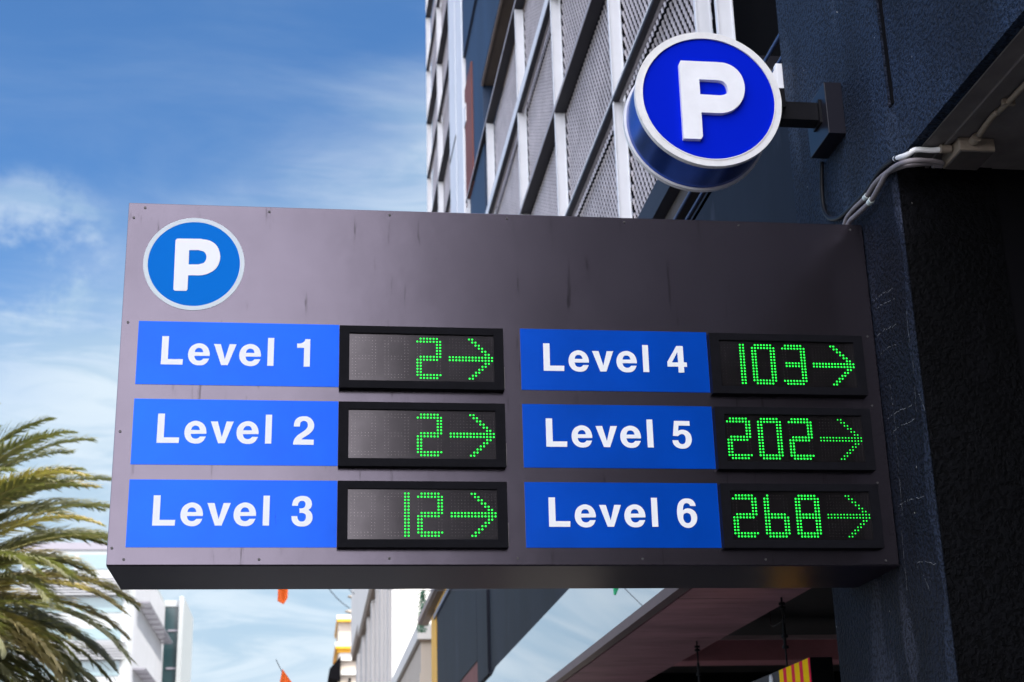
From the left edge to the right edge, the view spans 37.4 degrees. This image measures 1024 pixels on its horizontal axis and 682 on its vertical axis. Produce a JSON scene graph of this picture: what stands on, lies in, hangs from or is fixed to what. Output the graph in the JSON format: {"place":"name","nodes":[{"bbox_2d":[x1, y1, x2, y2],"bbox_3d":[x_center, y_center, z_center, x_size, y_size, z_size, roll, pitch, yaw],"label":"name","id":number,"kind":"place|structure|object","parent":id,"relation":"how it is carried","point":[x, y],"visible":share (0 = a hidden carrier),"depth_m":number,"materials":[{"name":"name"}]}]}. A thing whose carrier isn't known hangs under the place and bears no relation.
{"place":"outdoors","nodes":[
{"label":"outdoors","id":0,"kind":"place"},
{"bbox_2d":[0,0,437,681],"label":"sky","id":1,"kind":"structure","parent":0,"point":[106,106],"materials":[{"name":"blue"}]},
{"bbox_2d":[332,615,355,681],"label":"yellow trim turret","id":2,"kind":"object","parent":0,"point":[342,636],"depth_m":125.59,"materials":[{"name":"paint"}]},
{"bbox_2d":[327,656,340,681],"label":"black awning","id":3,"kind":"object","parent":2,"relation":"attached to","point":[334,675],"visible":1,"depth_m":124.27,"materials":[{"name":"black fabric"}]},
{"bbox_2d":[414,589,429,632],"bbox_3d":[-2.217,6.669,37.432,0.401,1.136,0.560,-4,-19,8],"label":"hanging plant","id":4,"kind":"object","parent":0,"point":[422,594],"visible":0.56,"depth_m":37.44,"materials":[{"name":"green plant"}]},
{"bbox_3d":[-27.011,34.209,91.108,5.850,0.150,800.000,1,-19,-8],"label":"far pavement","id":5,"kind":"structure","parent":0,"visible":0},
{"bbox_2d":[14,542,192,681],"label":"office building","id":6,"kind":"structure","parent":5,"relation":"on","point":[158,629],"depth_m":137.59,"materials":[{"name":"grey"}]},
{"bbox_2d":[18,662,62,675],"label":"window","id":7,"kind":"structure","parent":6,"relation":"in","point":[38,662],"depth_m":133.62,"materials":[{"name":"blue glass"}]},
{"bbox_2d":[28,554,74,568],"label":"window","id":8,"kind":"structure","parent":6,"relation":"in","point":[63,554],"depth_m":136.85,"materials":[{"name":"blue glass"}]},
{"bbox_2d":[31,598,71,612],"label":"window","id":9,"kind":"structure","parent":6,"relation":"in","point":[55,611],"depth_m":135.46,"materials":[{"name":"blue glass"}]},
{"bbox_2d":[79,554,107,568],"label":"window","id":10,"kind":"structure","parent":6,"relation":"in","point":[98,561],"depth_m":137.32,"materials":[{"name":"blue glass"}]},
{"bbox_2d":[73,628,120,639],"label":"window","id":11,"kind":"structure","parent":6,"relation":"in","point":[95,633],"depth_m":135.26,"materials":[{"name":"blue glass"}]},
{"bbox_2d":[75,598,122,612],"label":"window","id":12,"kind":"structure","parent":6,"relation":"in","point":[103,605],"depth_m":136.12,"materials":[{"name":"blue glass"}]},
{"bbox_2d":[80,661,118,675],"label":"window","id":13,"kind":"structure","parent":6,"relation":"in","point":[87,665],"depth_m":134.30,"materials":[{"name":"blue glass"}]},
{"bbox_3d":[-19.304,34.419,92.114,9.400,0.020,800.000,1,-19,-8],"label":"road","id":14,"kind":"structure","parent":0,"visible":0},
{"bbox_2d":[0,415,144,681],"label":"palm tree","id":15,"kind":"object","parent":14,"relation":"on","point":[24,629],"visible":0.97,"depth_m":24.20,"materials":[{"name":"green plant"}]},
{"bbox_3d":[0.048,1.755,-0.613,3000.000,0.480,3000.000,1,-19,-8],"label":"ground","id":16,"kind":"structure","parent":0,"visible":0},
{"bbox_2d":[351,589,430,681],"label":"white building","id":17,"kind":"structure","parent":16,"relation":"on","point":[384,623],"depth_m":59.94,"materials":[{"name":"stone"}]},
{"bbox_2d":[391,624,431,681],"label":"cream building","id":18,"kind":"structure","parent":16,"relation":"on","point":[415,664],"depth_m":39.74,"materials":[{"name":"beige"}]},
{"bbox_2d":[418,0,513,681],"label":"car park wing","id":19,"kind":"object","parent":16,"relation":"on","point":[457,113],"visible":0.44,"depth_m":31.53,"materials":[{"name":"black"}]},
{"bbox_3d":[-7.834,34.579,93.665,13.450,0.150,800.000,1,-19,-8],"label":"pavement","id":20,"kind":"structure","parent":0,"visible":0},
{"bbox_2d":[437,0,1023,681],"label":"car park building","id":21,"kind":"structure","parent":20,"relation":"on","point":[945,276],"depth_m":7.89,"materials":[{"name":"black paint"}]},
{"bbox_2d":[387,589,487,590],"bbox_3d":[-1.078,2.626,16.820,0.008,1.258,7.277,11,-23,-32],"label":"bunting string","id":22,"kind":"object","parent":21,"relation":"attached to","point":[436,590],"visible":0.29,"depth_m":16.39,"materials":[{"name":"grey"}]},
{"bbox_2d":[278,589,287,603],"bbox_3d":[-2.991,3.261,19.801,0.156,0.385,0.071,10,-22,-29],"label":"pennant","id":23,"kind":"object","parent":22,"relation":"hanging from","point":[282,596],"visible":0.59,"depth_m":19.76,"materials":[{"name":"orange fabric"}]},
{"bbox_2d":[280,669,290,681],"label":"pennant","id":24,"kind":"object","parent":22,"relation":"hanging from","point":[284,677],"visible":1,"depth_m":19.46,"materials":[{"name":"orange fabric"}]},
{"bbox_2d":[106,203,899,589],"bbox_3d":[-0.047,0.322,7.745,3.771,1.810,0.795,1,-19,-8],"label":"parking level board","id":25,"kind":"object","parent":21,"relation":"attached to","point":[350,399],"visible":1,"depth_m":7.38,"materials":[{"name":"metal"}]},
{"bbox_2d":[694,641,701,681],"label":"hanger rod","id":26,"kind":"object","parent":21,"relation":"hanging from","point":[698,673],"visible":1,"depth_m":13.54,"materials":[{"name":"black metal"}]},
{"bbox_2d":[623,32,845,191],"bbox_3d":[1.220,-1.251,8.329,1.174,0.810,0.374,1,-19,-8],"label":"round parking sign","id":27,"kind":"object","parent":21,"relation":"attached to","point":[706,112],"visible":1,"depth_m":8.18,"materials":[{"name":"blue"}]},
{"bbox_2d":[772,63,783,87],"bbox_3d":[1.596,-1.593,9.393,0.185,0.280,0.050,1,-19,-8],"label":"white bracket","id":28,"kind":"object","parent":21,"relation":"attached to","point":[777,73],"visible":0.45,"depth_m":9.40,"materials":[{"name":"plastic"}]},
{"bbox_2d":[769,597,788,666],"bbox_3d":[2.050,2.309,11.713,0.060,0.550,0.735,-2,-19,0],"label":"hanger rod","id":29,"kind":"object","parent":21,"relation":"hanging from","point":[784,636],"visible":0.92,"depth_m":11.40,"materials":[{"name":"black metal"}]},
{"bbox_2d":[753,657,833,681],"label":"hanging shop sign","id":30,"kind":"object","parent":29,"relation":"hanging from","point":[814,669],"visible":1,"depth_m":10.69,"materials":[{"name":"yellow"}]},
{"bbox_2d":[819,157,893,220],"bbox_3d":[1.824,-0.946,8.059,0.027,0.484,1.059,1,-19,-8],"label":"power cable","id":31,"kind":"object","parent":21,"relation":"attached to","point":[880,170],"visible":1,"depth_m":8.30,"materials":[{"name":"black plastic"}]},
{"bbox_2d":[931,133,994,169],"bbox_3d":[2.190,-0.917,7.317,0.240,0.074,0.260,1,-19,-8],"label":"junction box","id":32,"kind":"object","parent":21,"relation":"attached to","point":[973,152],"visible":0.98,"depth_m":7.29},
{"bbox_2d":[842,163,932,224],"bbox_3d":[1.937,-0.705,7.831,0.213,0.173,1.013,1,-19,-8],"label":"grey cable","id":33,"kind":"object","parent":32,"relation":"attached to","point":[862,200],"visible":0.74,"depth_m":7.80,"materials":[{"name":"grey plastic"}]},
{"bbox_2d":[846,158,944,224],"bbox_3d":[1.938,-0.699,7.747,0.240,0.151,1.002,1,-19,-8],"label":"grey cable","id":34,"kind":"object","parent":32,"relation":"attached to","point":[870,200],"visible":0.88,"depth_m":7.53,"materials":[{"name":"grey plastic"}]},
{"bbox_2d":[892,147,939,161],"bbox_3d":[1.967,-0.923,7.368,0.284,0.074,0.117,-18,-25,38],"label":"white conduit","id":35,"kind":"object","parent":32,"relation":"attached to","point":[906,155],"visible":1,"depth_m":7.32,"materials":[{"name":"white plastic"}]},
{"bbox_2d":[976,81,1023,137],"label":"soffit conduit","id":36,"kind":"object","parent":21,"relation":"attached to","point":[1009,100],"visible":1,"depth_m":6.92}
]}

